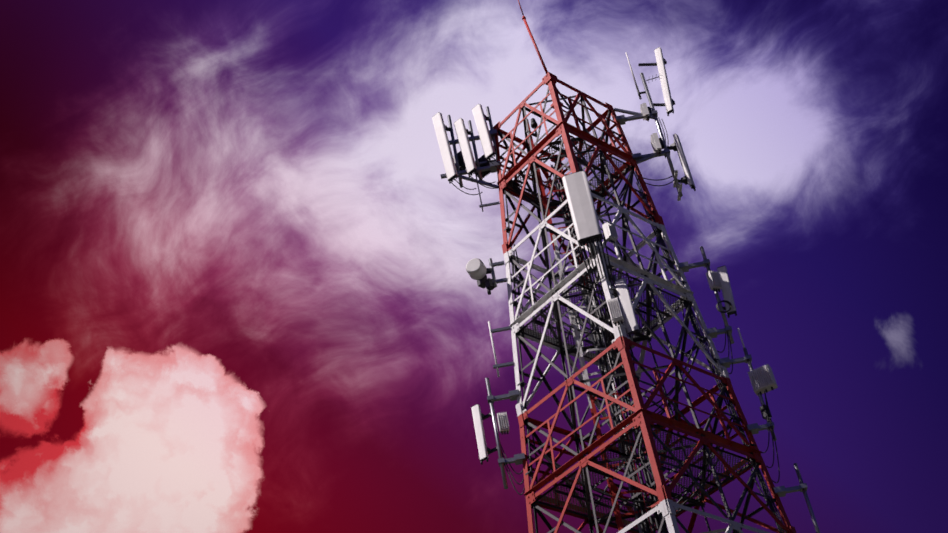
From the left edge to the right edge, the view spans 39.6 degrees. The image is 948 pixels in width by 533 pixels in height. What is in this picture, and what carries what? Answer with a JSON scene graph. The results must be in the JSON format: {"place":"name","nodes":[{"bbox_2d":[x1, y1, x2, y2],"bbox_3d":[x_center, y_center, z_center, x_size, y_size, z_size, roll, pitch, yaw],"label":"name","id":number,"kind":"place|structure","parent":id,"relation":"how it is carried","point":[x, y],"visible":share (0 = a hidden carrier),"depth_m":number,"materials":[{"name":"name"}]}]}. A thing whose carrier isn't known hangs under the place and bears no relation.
{"place":"outdoors","nodes":[
{"label":"outdoors","id":0,"kind":"place"},
{"bbox_2d":[0,0,947,532],"label":"sky","id":1,"kind":"structure","parent":0,"point":[238,294],"materials":[{"name":"purple"}]},
{"label":"ground","id":2,"kind":"structure","parent":0,"visible":0},
{"bbox_2d":[432,0,819,532],"bbox_3d":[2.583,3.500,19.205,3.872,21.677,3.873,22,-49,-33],"label":"telecom tower","id":3,"kind":"structure","parent":2,"relation":"on","point":[612,345],"depth_m":20.69,"materials":[{"name":"metal"}]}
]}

